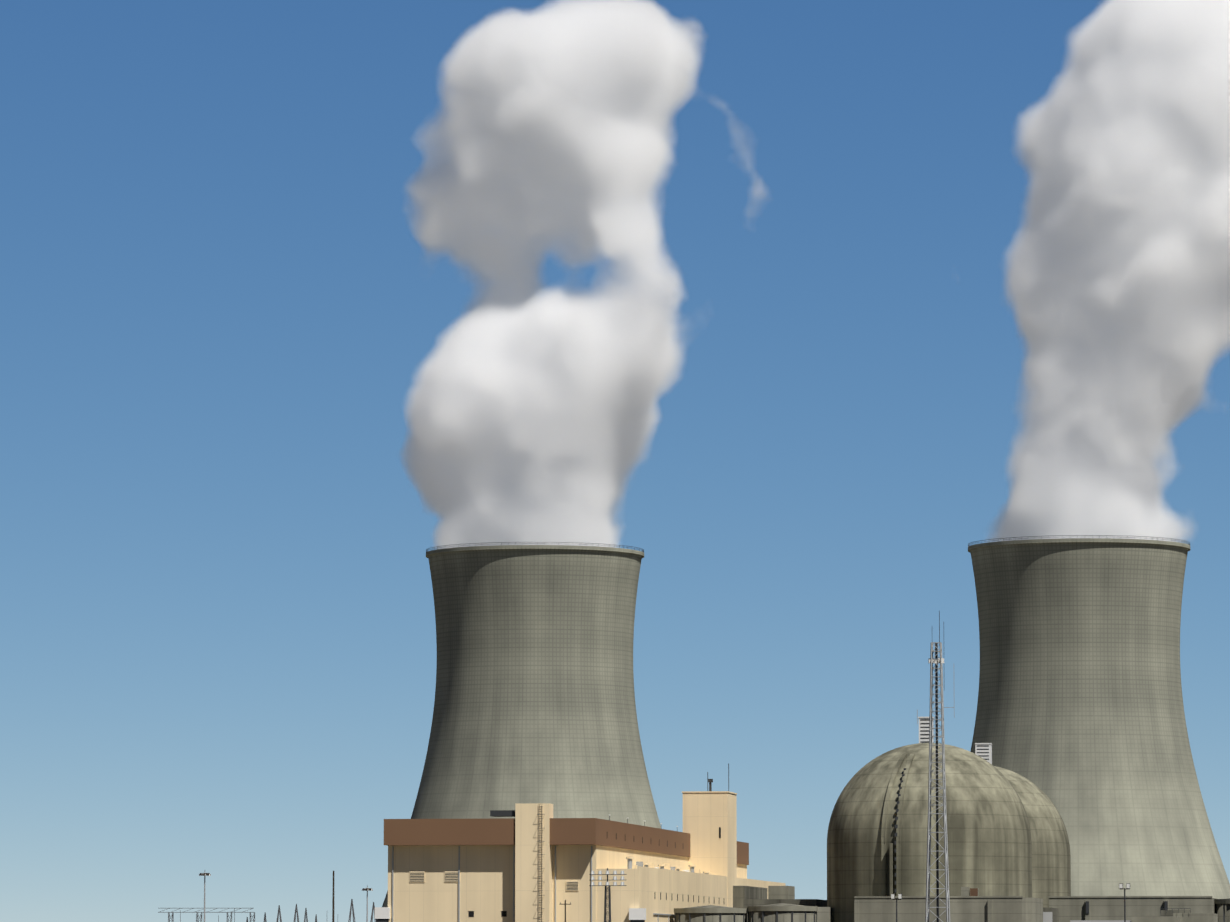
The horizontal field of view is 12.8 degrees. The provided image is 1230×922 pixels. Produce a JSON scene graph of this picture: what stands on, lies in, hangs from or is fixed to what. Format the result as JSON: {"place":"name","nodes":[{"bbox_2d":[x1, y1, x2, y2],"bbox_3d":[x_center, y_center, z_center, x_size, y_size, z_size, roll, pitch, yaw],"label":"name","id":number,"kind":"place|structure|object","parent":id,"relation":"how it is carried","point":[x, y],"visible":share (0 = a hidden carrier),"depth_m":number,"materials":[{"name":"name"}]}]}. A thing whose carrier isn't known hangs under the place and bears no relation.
{"place":"outdoors","nodes":[
{"label":"outdoors","id":0,"kind":"place"},
{"bbox_2d":[0,0,1229,921],"label":"sky","id":1,"kind":"structure","parent":0,"point":[799,308],"materials":[{"name":"blue"}]},
{"label":"plant yard gravel","id":2,"kind":"object","parent":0,"visible":0},
{"bbox_2d":[199,872,210,921],"bbox_3d":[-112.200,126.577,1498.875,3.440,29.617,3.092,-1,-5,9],"label":"mast light","id":3,"kind":"object","parent":2,"relation":"on","point":[204,874],"visible":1,"depth_m":1499.27,"materials":[{"name":"grey metal"}]},
{"bbox_2d":[158,899,375,921],"bbox_3d":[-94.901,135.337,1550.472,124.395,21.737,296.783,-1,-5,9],"label":"electrical substation","id":4,"kind":"object","parent":2,"relation":"on","point":[279,914],"visible":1,"depth_m":1598.59,"materials":[{"name":"silver metal"}]},
{"bbox_2d":[332,871,333,921],"bbox_3d":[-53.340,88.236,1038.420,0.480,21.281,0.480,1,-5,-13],"label":"pole","id":5,"kind":"object","parent":2,"relation":"on","point":[333,900],"visible":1,"depth_m":1038.72,"materials":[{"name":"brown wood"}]},
{"bbox_2d":[362,885,372,921],"bbox_3d":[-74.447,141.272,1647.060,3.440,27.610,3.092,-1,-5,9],"label":"mast light","id":6,"kind":"object","parent":2,"relation":"on","point":[367,889],"visible":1,"depth_m":1647.46,"materials":[{"name":"grey metal"}]},
{"bbox_2d":[559,900,570,921],"bbox_3d":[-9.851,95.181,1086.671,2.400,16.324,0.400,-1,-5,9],"label":"utility pole","id":7,"kind":"object","parent":2,"relation":"on","point":[565,904],"visible":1,"depth_m":1087.17,"materials":[{"name":"brown wood"}]},
{"bbox_2d":[375,763,785,921],"bbox_3d":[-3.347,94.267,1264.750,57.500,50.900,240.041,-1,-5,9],"label":"turbine building","id":8,"kind":"structure","parent":2,"relation":"on","point":[533,862],"depth_m":1152.11,"materials":[{"name":"beige concrete"}]},
{"bbox_2d":[674,905,746,921],"bbox_3d":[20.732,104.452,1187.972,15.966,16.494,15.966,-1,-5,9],"label":"storage tank","id":9,"kind":"object","parent":2,"relation":"on","point":[710,913],"visible":1,"depth_m":1182.03,"materials":[{"name":"metal"}]},
{"bbox_2d":[733,886,831,921],"bbox_3d":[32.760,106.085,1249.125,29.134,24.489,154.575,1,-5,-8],"label":"auxiliary building","id":10,"kind":"structure","parent":2,"relation":"on","point":[744,896],"depth_m":1230.30,"materials":[{"name":"concrete"}]},
{"bbox_2d":[747,903,817,921],"bbox_3d":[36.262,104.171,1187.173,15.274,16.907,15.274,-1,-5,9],"label":"storage tank","id":11,"kind":"object","parent":2,"relation":"on","point":[782,912],"visible":1,"depth_m":1181.51,"materials":[{"name":"metal"}]},
{"bbox_2d":[891,894,901,921],"bbox_3d":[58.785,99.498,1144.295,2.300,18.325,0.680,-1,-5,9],"label":"yard pole","id":12,"kind":"object","parent":2,"relation":"on","point":[893,896],"visible":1,"depth_m":1144.83,"materials":[{"name":"grey metal"}]},
{"bbox_2d":[827,743,1031,921],"bbox_3d":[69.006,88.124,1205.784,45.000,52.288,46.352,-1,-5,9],"label":"containment dome","id":13,"kind":"structure","parent":2,"relation":"on","point":[877,836],"depth_m":1190.18,"materials":[{"name":"concrete"}]},
{"bbox_2d":[918,717,933,742],"bbox_3d":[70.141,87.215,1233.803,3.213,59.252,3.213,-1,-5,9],"label":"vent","id":14,"kind":"object","parent":13,"relation":"on","point":[923,729],"visible":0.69,"depth_m":1234.84,"materials":[{"name":"metal"}]},
{"bbox_2d":[854,887,1042,921],"bbox_3d":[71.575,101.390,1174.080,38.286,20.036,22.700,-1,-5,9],"label":"low building","id":15,"kind":"structure","parent":2,"relation":"on","point":[969,904],"depth_m":1164.24,"materials":[{"name":"concrete"}]},
{"bbox_2d":[994,766,1070,907],"bbox_3d":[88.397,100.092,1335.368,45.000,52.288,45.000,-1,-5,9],"label":"containment dome","id":16,"kind":"structure","parent":2,"relation":"on","point":[1051,865],"depth_m":1322.48,"materials":[{"name":"concrete"}]},
{"bbox_2d":[975,743,991,763],"bbox_3d":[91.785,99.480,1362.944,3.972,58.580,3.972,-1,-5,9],"label":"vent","id":17,"kind":"object","parent":16,"relation":"on","point":[983,750],"visible":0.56,"depth_m":1363.57,"materials":[{"name":"metal"}]},
{"bbox_2d":[1119,883,1129,921],"bbox_3d":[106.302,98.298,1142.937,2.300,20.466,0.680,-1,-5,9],"label":"light pole","id":18,"kind":"object","parent":2,"relation":"on","point":[1121,885],"visible":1,"depth_m":1143.48,"materials":[{"name":"grey metal"}]},
{"bbox_2d":[1043,896,1217,921],"bbox_3d":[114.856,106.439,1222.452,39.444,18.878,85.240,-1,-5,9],"label":"low building","id":19,"kind":"structure","parent":2,"relation":"on","point":[1138,909],"depth_m":1225.14,"materials":[{"name":"concrete"}]},
{"bbox_2d":[1214,898,1229,921],"bbox_3d":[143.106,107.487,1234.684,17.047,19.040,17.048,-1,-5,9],"label":"building","id":20,"kind":"structure","parent":2,"relation":"on","point":[1222,908],"depth_m":1230.37,"materials":[{"name":"concrete"}]},
{"label":"field ground","id":21,"kind":"structure","parent":0,"visible":0},
{"bbox_2d":[382,542,661,906],"bbox_3d":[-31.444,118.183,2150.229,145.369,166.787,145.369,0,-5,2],"label":"cooling tower","id":22,"kind":"structure","parent":21,"relation":"on","point":[534,701],"depth_m":2118.32,"materials":[{"name":"concrete"}]},
{"bbox_2d":[589,868,626,921],"bbox_3d":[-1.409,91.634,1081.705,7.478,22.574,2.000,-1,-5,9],"label":"floodlight mast","id":23,"kind":"object","parent":21,"relation":"on","point":[609,890],"visible":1,"depth_m":1081.93,"materials":[{"name":"grey metal"}]},
{"bbox_2d":[917,611,953,921],"bbox_3d":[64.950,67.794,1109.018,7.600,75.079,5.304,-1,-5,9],"label":"lattice tower","id":24,"kind":"structure","parent":21,"relation":"on","point":[936,660],"depth_m":1109.12,"materials":[{"name":"silver metal"}]},
{"bbox_2d":[968,535,1229,898],"bbox_3d":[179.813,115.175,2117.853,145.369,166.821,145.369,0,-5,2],"label":"cooling tower","id":25,"kind":"structure","parent":21,"relation":"on","point":[1080,721],"depth_m":2084.46,"materials":[{"name":"concrete"}]}
]}

